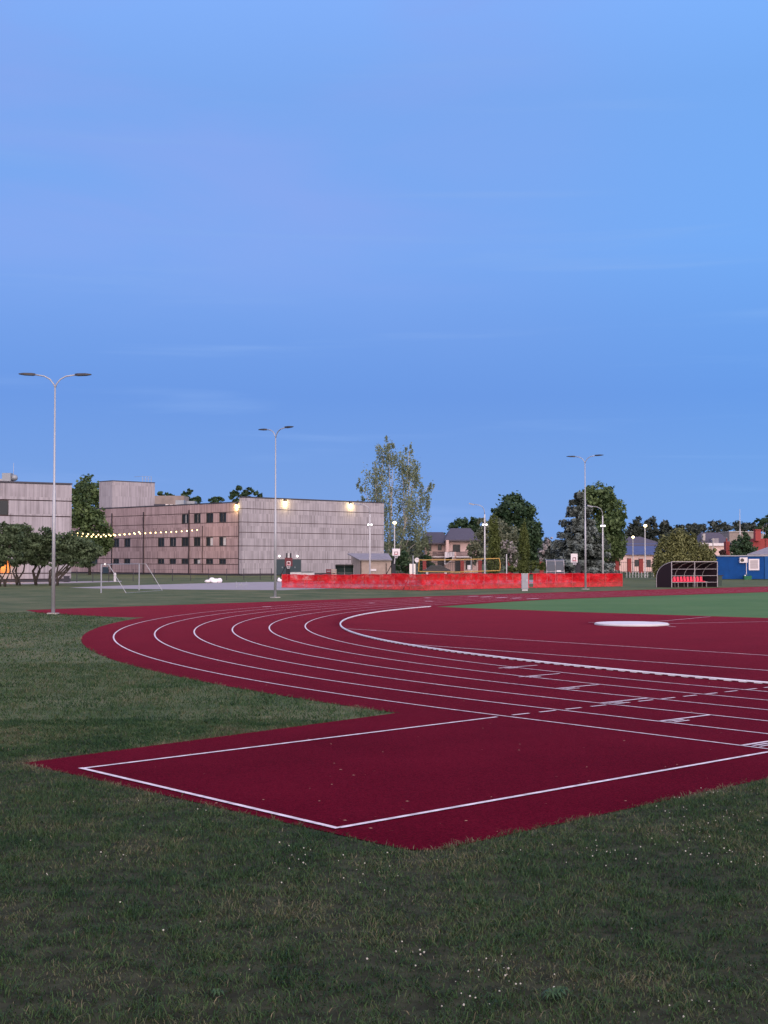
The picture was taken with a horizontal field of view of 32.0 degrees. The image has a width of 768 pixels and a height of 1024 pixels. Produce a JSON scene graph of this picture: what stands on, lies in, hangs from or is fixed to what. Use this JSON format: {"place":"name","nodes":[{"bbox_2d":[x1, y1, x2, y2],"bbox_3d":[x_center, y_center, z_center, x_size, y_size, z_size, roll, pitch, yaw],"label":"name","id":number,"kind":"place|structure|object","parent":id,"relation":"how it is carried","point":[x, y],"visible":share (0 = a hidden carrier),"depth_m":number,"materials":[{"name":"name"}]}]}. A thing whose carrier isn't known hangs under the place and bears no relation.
{"place":"outdoors","nodes":[
{"label":"outdoors","id":0,"kind":"place"},
{"bbox_2d":[71,476,383,575],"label":"school building","id":1,"kind":"structure","parent":0,"point":[317,537],"depth_m":192.42,"materials":[{"name":"grey concrete"}]},
{"bbox_2d":[102,566,108,572],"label":"door","id":2,"kind":"structure","parent":1,"relation":"in","point":[104,569],"depth_m":205.39,"materials":[{"name":"grey"}]},
{"bbox_2d":[113,539,118,546],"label":"window","id":3,"kind":"structure","parent":1,"relation":"in","point":[116,541],"depth_m":203.69,"materials":[{"name":"grey glass"}]},
{"bbox_2d":[124,538,130,546],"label":"window","id":4,"kind":"structure","parent":1,"relation":"in","point":[126,540],"depth_m":201.66,"materials":[{"name":"grey glass"}]},
{"bbox_2d":[81,529,197,536],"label":"string lights","id":5,"kind":"object","parent":1,"relation":"attached to","point":[129,533],"visible":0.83,"depth_m":161.18,"materials":[{"name":"yellow"}]},
{"bbox_2d":[158,538,164,546],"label":"window","id":6,"kind":"structure","parent":1,"relation":"in","point":[160,540],"depth_m":195.55,"materials":[{"name":"grey glass"}]},
{"bbox_2d":[170,538,175,546],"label":"window","id":7,"kind":"structure","parent":1,"relation":"in","point":[172,540],"depth_m":193.70,"materials":[{"name":"grey glass"}]},
{"bbox_2d":[182,514,187,523],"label":"window","id":8,"kind":"structure","parent":1,"relation":"in","point":[184,516],"depth_m":191.61,"materials":[{"name":"grey glass"}]},
{"bbox_2d":[182,537,187,545],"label":"window","id":9,"kind":"structure","parent":1,"relation":"in","point":[184,539],"depth_m":191.51,"materials":[{"name":"grey glass"}]},
{"bbox_2d":[194,537,199,545],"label":"window","id":10,"kind":"structure","parent":1,"relation":"in","point":[196,539],"depth_m":189.49,"materials":[{"name":"grey glass"}]},
{"bbox_2d":[194,513,200,522],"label":"window","id":11,"kind":"structure","parent":1,"relation":"in","point":[197,517],"depth_m":189.54,"materials":[{"name":"grey glass"}]},
{"bbox_2d":[206,513,212,522],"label":"window","id":12,"kind":"structure","parent":1,"relation":"in","point":[209,516],"depth_m":187.74,"materials":[{"name":"grey glass"}]},
{"bbox_2d":[206,537,212,545],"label":"window","id":13,"kind":"structure","parent":1,"relation":"in","point":[209,540],"depth_m":187.60,"materials":[{"name":"grey glass"}]},
{"bbox_2d":[206,559,212,563],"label":"window","id":14,"kind":"structure","parent":1,"relation":"in","point":[208,561],"depth_m":187.51,"materials":[{"name":"grey glass"}]},
{"bbox_2d":[219,537,225,545],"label":"window","id":15,"kind":"structure","parent":1,"relation":"in","point":[222,540],"depth_m":185.51,"materials":[{"name":"grey glass"}]},
{"bbox_2d":[219,559,225,563],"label":"window","id":16,"kind":"structure","parent":1,"relation":"in","point":[221,561],"depth_m":185.42,"materials":[{"name":"grey glass"}]},
{"bbox_2d":[219,512,226,522],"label":"window","id":17,"kind":"structure","parent":1,"relation":"in","point":[222,516],"depth_m":185.65,"materials":[{"name":"grey glass"}]},
{"bbox_2d":[277,560,285,574],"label":"door","id":18,"kind":"structure","parent":1,"relation":"in","point":[280,563],"depth_m":186.69,"materials":[{"name":"grey"}]},
{"bbox_2d":[290,560,300,571],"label":"door","id":19,"kind":"structure","parent":1,"relation":"in","point":[296,567],"depth_m":188.75,"materials":[{"name":"grey"}]},
{"bbox_2d":[73,580,532,589],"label":"path","id":20,"kind":"structure","parent":0,"point":[232,586],"depth_m":112.07,"materials":[{"name":"concrete"}]},
{"bbox_2d":[205,578,221,582],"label":"bag heap","id":21,"kind":"object","parent":20,"relation":"on","point":[213,580],"visible":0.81,"depth_m":127.93,"materials":[{"name":"white plastic"}]},
{"bbox_2d":[354,503,372,573],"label":"curved lamp","id":22,"kind":"object","parent":20,"relation":"on","point":[369,524],"visible":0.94,"depth_m":134.93,"materials":[{"name":"silver metal"}]},
{"bbox_2d":[469,503,487,573],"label":"curved lamp","id":23,"kind":"object","parent":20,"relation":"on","point":[484,524],"visible":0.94,"depth_m":134.91,"materials":[{"name":"silver metal"}]},
{"bbox_2d":[546,559,564,573],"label":"team shelter","id":24,"kind":"object","parent":20,"relation":"on","point":[554,566],"visible":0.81,"depth_m":137.46,"materials":[{"name":"grey"}]},
{"bbox_2d":[571,554,582,572],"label":"basketball hoop","id":25,"kind":"object","parent":20,"relation":"on","point":[574,558],"visible":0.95,"depth_m":139.93,"materials":[{"name":"white paint"}]},
{"bbox_2d":[0,564,767,746],"bbox_3d":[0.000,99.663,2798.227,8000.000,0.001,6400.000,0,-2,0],"label":"ground","id":26,"kind":"structure","parent":0,"point":[23,598],"depth_m":69.80,"materials":[{"name":"green plant"}]},
{"bbox_2d":[0,521,25,586],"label":"tree","id":27,"kind":"object","parent":26,"relation":"on","point":[8,538],"visible":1,"depth_m":111.72,"materials":[{"name":"green plant"}]},
{"bbox_2d":[4,521,45,584],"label":"tree","id":28,"kind":"object","parent":26,"relation":"on","point":[27,548],"visible":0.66,"depth_m":116.51,"materials":[{"name":"green plant"}]},
{"bbox_2d":[0,463,71,581],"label":"concrete building","id":29,"kind":"structure","parent":26,"relation":"on","point":[28,503],"depth_m":134.13,"materials":[{"name":"grey concrete"}]},
{"bbox_2d":[0,500,7,514],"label":"window","id":30,"kind":"structure","parent":29,"relation":"in","point":[3,503],"depth_m":132.42,"materials":[{"name":"grey glass"}]},
{"bbox_2d":[27,526,59,584],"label":"tree","id":31,"kind":"object","parent":26,"relation":"on","point":[42,560],"visible":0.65,"depth_m":117.51,"materials":[{"name":"green plant"}]},
{"bbox_2d":[19,373,91,613],"bbox_3d":[-13.965,-0.789,56.675,3.040,10.200,0.440,0,-2,-3],"label":"double lamp","id":32,"kind":"object","parent":26,"relation":"on","point":[53,531],"visible":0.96,"depth_m":56.64,"materials":[{"name":"silver metal"}]},
{"bbox_2d":[1,581,121,583],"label":"footpath","id":33,"kind":"structure","parent":26,"relation":"on","point":[59,582],"depth_m":130.68,"materials":[{"name":"concrete"}]},
{"bbox_2d":[63,576,69,581],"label":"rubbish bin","id":34,"kind":"object","parent":33,"relation":"on","point":[66,578],"visible":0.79,"depth_m":132.65,"materials":[{"name":"grey"}]},
{"bbox_2d":[45,529,103,585],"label":"tree","id":35,"kind":"object","parent":26,"relation":"on","point":[88,552],"visible":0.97,"depth_m":115.53,"materials":[{"name":"green plant"}]},
{"bbox_2d":[70,473,98,508],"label":"broadleaf tree","id":36,"kind":"object","parent":26,"relation":"on","point":[84,484],"visible":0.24,"depth_m":244.08,"materials":[{"name":"green plant"}]},
{"bbox_2d":[70,491,113,574],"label":"broadleaf tree","id":37,"kind":"object","parent":26,"relation":"on","point":[87,518],"visible":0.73,"depth_m":191.25,"materials":[{"name":"green plant"}]},
{"bbox_2d":[100,564,161,592],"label":"football goal","id":38,"kind":"object","parent":26,"relation":"on","point":[118,580],"visible":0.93,"depth_m":91.22,"materials":[{"name":"grey paint"}]},
{"bbox_2d":[157,491,174,495],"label":"roof tree","id":39,"kind":"object","parent":26,"relation":"on","point":[159,493],"visible":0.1,"depth_m":267.63,"materials":[{"name":"green plant"}]},
{"bbox_2d":[76,568,271,581],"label":"wire fence","id":40,"kind":"object","parent":26,"relation":"on","point":[172,578],"visible":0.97,"depth_m":140.65,"materials":[{"name":"grey metal"}]},
{"bbox_2d":[181,488,201,504],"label":"roof tree","id":41,"kind":"object","parent":26,"relation":"on","point":[197,499],"visible":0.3,"depth_m":268.05,"materials":[{"name":"green plant"}]},
{"bbox_2d":[208,496,224,502],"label":"roof tree","id":42,"kind":"object","parent":26,"relation":"on","point":[214,499],"visible":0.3,"depth_m":267.69,"materials":[{"name":"green plant"}]},
{"bbox_2d":[228,485,242,501],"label":"roof tree","id":43,"kind":"object","parent":26,"relation":"on","point":[233,493],"visible":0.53,"depth_m":271.87,"materials":[{"name":"green plant"}]},
{"bbox_2d":[237,487,253,497],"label":"roof tree","id":44,"kind":"object","parent":26,"relation":"on","point":[246,492],"visible":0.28,"depth_m":274.80,"materials":[{"name":"green plant"}]},
{"bbox_2d":[253,490,262,496],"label":"roof tree","id":45,"kind":"object","parent":26,"relation":"on","point":[255,493],"visible":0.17,"depth_m":272.02,"materials":[{"name":"green plant"}]},
{"bbox_2d":[258,426,293,597],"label":"double lamp","id":46,"kind":"object","parent":26,"relation":"on","point":[275,572],"visible":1,"depth_m":80.08,"materials":[{"name":"silver metal"}]},
{"bbox_2d":[280,553,292,576],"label":"basketball hoop","id":47,"kind":"object","parent":26,"relation":"on","point":[288,561],"visible":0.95,"depth_m":148.94,"materials":[{"name":"red"}]},
{"bbox_2d":[290,572,314,574],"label":"landing mat","id":48,"kind":"object","parent":26,"relation":"on","point":[301,573],"visible":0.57,"depth_m":144.86,"materials":[{"name":"grey"}]},
{"bbox_2d":[335,564,353,574],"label":"team shelter","id":49,"kind":"object","parent":26,"relation":"on","point":[345,569],"visible":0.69,"depth_m":155.28,"materials":[{"name":"grey"}]},
{"bbox_2d":[347,553,391,573],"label":"gable shed","id":50,"kind":"structure","parent":26,"relation":"on","point":[380,563],"depth_m":167.89,"materials":[{"name":"grey"}]},
{"bbox_2d":[0,611,767,1023],"bbox_3d":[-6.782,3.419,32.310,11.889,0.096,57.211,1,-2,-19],"label":"lawn grass","id":51,"kind":"structure","parent":26,"relation":"on","point":[134,725],"depth_m":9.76,"materials":[{"name":"green plant"}]},
{"bbox_2d":[210,986,568,998],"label":"lawn weeds","id":52,"kind":"object","parent":51,"relation":"on","point":[560,990],"visible":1,"depth_m":7.12,"materials":[{"name":"green plant"}]},
{"bbox_2d":[30,791,763,1017],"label":"clover flowers","id":53,"kind":"object","parent":51,"relation":"on","point":[519,859],"visible":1,"depth_m":9.78,"materials":[{"name":"grey plant"}]},
{"bbox_2d":[386,549,399,573],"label":"basketball hoop","id":54,"kind":"object","parent":26,"relation":"on","point":[396,552],"visible":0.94,"depth_m":149.29,"materials":[{"name":"white paint"}]},
{"bbox_2d":[393,521,395,563],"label":"lit lamp","id":55,"kind":"object","parent":26,"relation":"on","point":[394,522],"visible":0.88,"depth_m":151.91,"materials":[{"name":"white metal"}]},
{"bbox_2d":[356,435,434,572],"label":"birch tree","id":56,"kind":"object","parent":26,"relation":"on","point":[405,471],"visible":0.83,"depth_m":221.73,"materials":[{"name":"green plant"}]},
{"bbox_2d":[390,549,434,572],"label":"dark bush","id":57,"kind":"object","parent":26,"relation":"on","point":[403,561],"visible":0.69,"depth_m":211.42,"materials":[{"name":"green plant"}]},
{"bbox_2d":[409,564,415,573],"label":"pale cabinet","id":58,"kind":"object","parent":26,"relation":"on","point":[410,568],"visible":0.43,"depth_m":157.86,"materials":[{"name":"white metal"}]},
{"bbox_2d":[423,565,449,573],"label":"parked car","id":59,"kind":"object","parent":26,"relation":"on","point":[434,568],"visible":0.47,"depth_m":184.83,"materials":[{"name":"grey paint"}]},
{"bbox_2d":[420,528,480,572],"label":"pink house","id":60,"kind":"structure","parent":26,"relation":"on","point":[452,543],"depth_m":221.96,"materials":[{"name":"stone"}]},
{"bbox_2d":[453,545,459,551],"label":"window","id":61,"kind":"structure","parent":60,"relation":"in","point":[456,548],"depth_m":221.86,"materials":[{"name":"grey glass"}]},
{"bbox_2d":[455,561,459,570],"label":"window","id":62,"kind":"structure","parent":60,"relation":"in","point":[457,565],"depth_m":221.75,"materials":[{"name":"grey glass"}]},
{"bbox_2d":[282,573,622,589],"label":"safety netting","id":63,"kind":"object","parent":26,"relation":"on","point":[404,581],"visible":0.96,"depth_m":103.32,"materials":[{"name":"red plastic"}]},
{"bbox_2d":[413,554,506,573],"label":"volleyball net","id":64,"kind":"object","parent":26,"relation":"on","point":[466,569],"visible":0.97,"depth_m":147.87,"materials":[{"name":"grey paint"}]},
{"bbox_2d":[443,516,488,541],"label":"dark tree","id":65,"kind":"object","parent":26,"relation":"on","point":[466,523],"visible":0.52,"depth_m":261.53,"materials":[{"name":"green plant"}]},
{"bbox_2d":[465,517,519,570],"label":"willow tree","id":66,"kind":"object","parent":26,"relation":"on","point":[476,548],"visible":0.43,"depth_m":207.53,"materials":[{"name":"green plant"}]},
{"bbox_2d":[486,512,501,573],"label":"thuja column","id":67,"kind":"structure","parent":26,"relation":"on","point":[494,542],"depth_m":184.59,"materials":[{"name":"green plant"}]},
{"bbox_2d":[500,539,519,572],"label":"blossom bush","id":68,"kind":"object","parent":26,"relation":"on","point":[510,551],"visible":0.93,"depth_m":195.30,"materials":[{"name":"grey plant"}]},
{"bbox_2d":[491,490,544,566],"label":"round tree","id":69,"kind":"object","parent":26,"relation":"on","point":[514,509],"visible":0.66,"depth_m":238.89,"materials":[{"name":"green plant"}]},
{"bbox_2d":[517,519,529,573],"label":"thuja column","id":70,"kind":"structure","parent":26,"relation":"on","point":[523,547],"depth_m":181.57,"materials":[{"name":"green plant"}]},
{"bbox_2d":[504,560,545,574],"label":"bush cluster","id":71,"kind":"object","parent":26,"relation":"on","point":[533,567],"visible":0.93,"depth_m":189.51,"materials":[{"name":"green plant"}]},
{"bbox_2d":[521,573,528,590],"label":"grey cabinet","id":72,"kind":"object","parent":26,"relation":"on","point":[524,581],"visible":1,"depth_m":96.97,"materials":[{"name":"metal"}]},
{"bbox_2d":[416,558,651,573],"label":"boundary fence","id":73,"kind":"object","parent":26,"relation":"on","point":[617,565],"visible":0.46,"depth_m":199.86,"materials":[{"name":"grey metal"}]},
{"bbox_2d":[537,537,559,562],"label":"blossom bush","id":74,"kind":"object","parent":26,"relation":"on","point":[544,553],"visible":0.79,"depth_m":175.53,"materials":[{"name":"white plant"}]},
{"bbox_2d":[384,519,765,563],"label":"distant wood","id":75,"kind":"object","parent":26,"relation":"on","point":[698,529],"visible":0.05,"depth_m":562.01,"materials":[{"name":"green plant"}]},
{"bbox_2d":[566,454,601,589],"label":"double lamp","id":76,"kind":"object","parent":26,"relation":"on","point":[585,575],"visible":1,"depth_m":101.66,"materials":[{"name":"silver metal"}]},
{"bbox_2d":[550,490,620,573],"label":"spruce tree","id":77,"kind":"object","parent":26,"relation":"on","point":[572,534],"visible":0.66,"depth_m":148.78,"materials":[{"name":"green plant"}]},
{"bbox_2d":[587,505,605,573],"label":"curved lamp","id":78,"kind":"object","parent":26,"relation":"on","point":[602,525],"visible":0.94,"depth_m":139.90,"materials":[{"name":"silver metal"}]},
{"bbox_2d":[577,481,627,560],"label":"broadleaf tree","id":79,"kind":"object","parent":26,"relation":"on","point":[604,499],"visible":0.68,"depth_m":198.84,"materials":[{"name":"green plant"}]},
{"bbox_2d":[441,592,767,617],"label":"infield turf","id":80,"kind":"structure","parent":26,"relation":"on","point":[754,605],"depth_m":66.68,"materials":[{"name":"green plant"}]},
{"bbox_2d":[605,554,624,570],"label":"tree","id":81,"kind":"object","parent":26,"relation":"on","point":[608,561],"visible":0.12,"depth_m":204.48,"materials":[{"name":"green plant"}]},
{"bbox_2d":[624,515,649,538],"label":"tree","id":82,"kind":"object","parent":26,"relation":"on","point":[635,529],"visible":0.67,"depth_m":379.09,"materials":[{"name":"green plant"}]},
{"bbox_2d":[608,537,666,570],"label":"blue roof house","id":83,"kind":"structure","parent":26,"relation":"on","point":[638,547],"depth_m":231.99,"materials":[{"name":"metal"}]},
{"bbox_2d":[623,572,653,577],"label":"picket fence","id":84,"kind":"object","parent":26,"relation":"on","point":[638,573],"visible":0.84,"depth_m":161.84,"materials":[{"name":"grey"}]},
{"bbox_2d":[643,524,646,577],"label":"lit lamp","id":85,"kind":"object","parent":26,"relation":"on","point":[644,525],"visible":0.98,"depth_m":164.87,"materials":[{"name":"grey metal"}]},
{"bbox_2d":[642,515,661,541],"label":"tree","id":86,"kind":"object","parent":26,"relation":"on","point":[650,522],"visible":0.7,"depth_m":379.02,"materials":[{"name":"green plant"}]},
{"bbox_2d":[658,519,673,538],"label":"tree","id":87,"kind":"object","parent":26,"relation":"on","point":[665,526],"visible":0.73,"depth_m":379.54,"materials":[{"name":"green plant"}]},
{"bbox_2d":[651,527,716,577],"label":"thuja bush","id":88,"kind":"object","parent":26,"relation":"on","point":[677,545],"visible":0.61,"depth_m":149.17,"materials":[{"name":"green plant"}]},
{"bbox_2d":[656,561,717,587],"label":"team shelter","id":89,"kind":"object","parent":26,"relation":"on","point":[671,574],"visible":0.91,"depth_m":110.08,"materials":[{"name":"black"}]},
{"bbox_2d":[696,533,731,559],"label":"grey roof house","id":90,"kind":"structure","parent":26,"relation":"on","point":[719,540],"depth_m":302.91,"materials":[{"name":"white paint"}]},
{"bbox_2d":[718,575,723,585],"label":"wheelie bin","id":91,"kind":"object","parent":26,"relation":"on","point":[719,579],"visible":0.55,"depth_m":114.43,"materials":[{"name":"grey"}]},
{"bbox_2d":[719,549,726,554],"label":"brown bush","id":92,"kind":"object","parent":26,"relation":"on","point":[722,552],"visible":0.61,"depth_m":185.76,"materials":[{"name":"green plant"}]},
{"bbox_2d":[724,538,729,554],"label":"red gate wall","id":93,"kind":"structure","parent":26,"relation":"on","point":[726,546],"depth_m":280.31,"materials":[{"name":"brick"}]},
{"bbox_2d":[713,555,767,578],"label":"blue cabin","id":94,"kind":"object","parent":26,"relation":"on","point":[739,566],"visible":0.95,"depth_m":149.84,"materials":[{"name":"metal"}]},
{"bbox_2d":[749,559,758,569],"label":"window","id":95,"kind":"structure","parent":94,"relation":"in","point":[753,563],"depth_m":149.83,"materials":[{"name":"white paint"}]},
{"bbox_2d":[718,531,762,552],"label":"beige building","id":96,"kind":"structure","parent":26,"relation":"on","point":[730,536],"depth_m":330.01,"materials":[{"name":"concrete"}]},
{"bbox_2d":[729,531,757,554],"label":"tree","id":97,"kind":"object","parent":26,"relation":"on","point":[743,546],"visible":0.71,"depth_m":189.41,"materials":[{"name":"green plant"}]},
{"bbox_2d":[743,574,751,579],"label":"green trough","id":98,"kind":"object","parent":26,"relation":"on","point":[745,577],"visible":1,"depth_m":148.57,"materials":[{"name":"green plastic"}]},
{"bbox_2d":[747,547,767,554],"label":"pitched outbuilding","id":99,"kind":"structure","parent":26,"relation":"on","point":[763,551],"depth_m":172.29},
{"bbox_2d":[749,529,767,550],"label":"red building","id":100,"kind":"structure","parent":26,"relation":"on","point":[758,542],"depth_m":259.92,"materials":[{"name":"brick"}]},
{"bbox_2d":[754,515,767,538],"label":"pine tree","id":101,"kind":"object","parent":26,"relation":"on","point":[762,522],"visible":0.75,"depth_m":359.77,"materials":[{"name":"green plant"}]},
{"bbox_2d":[0,0,767,550],"label":"sky","id":102,"kind":"structure","parent":0,"point":[505,241],"materials":[{"name":"blue"}]},
{"bbox_2d":[26,587,767,849],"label":"running track","id":103,"kind":"structure","parent":0,"point":[382,774],"depth_m":20.56,"materials":[{"name":"red rubber"}]},
{"bbox_2d":[80,588,767,827],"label":"track markings","id":104,"kind":"object","parent":103,"relation":"on","point":[331,826],"visible":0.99,"depth_m":19.57,"materials":[{"name":"white paint"}]},
{"bbox_2d":[340,606,767,683],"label":"track kerb","id":105,"kind":"structure","parent":103,"relation":"on","point":[657,673],"depth_m":29.74,"materials":[{"name":"white metal"}]},
{"bbox_2d":[594,621,668,625],"bbox_3d":[8.732,3.941,47.197,2.600,0.063,2.600,0,-2,0],"label":"throwing circle","id":106,"kind":"object","parent":103,"relation":"on","point":[625,623],"visible":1,"depth_m":46.76,"materials":[{"name":"white paint"}]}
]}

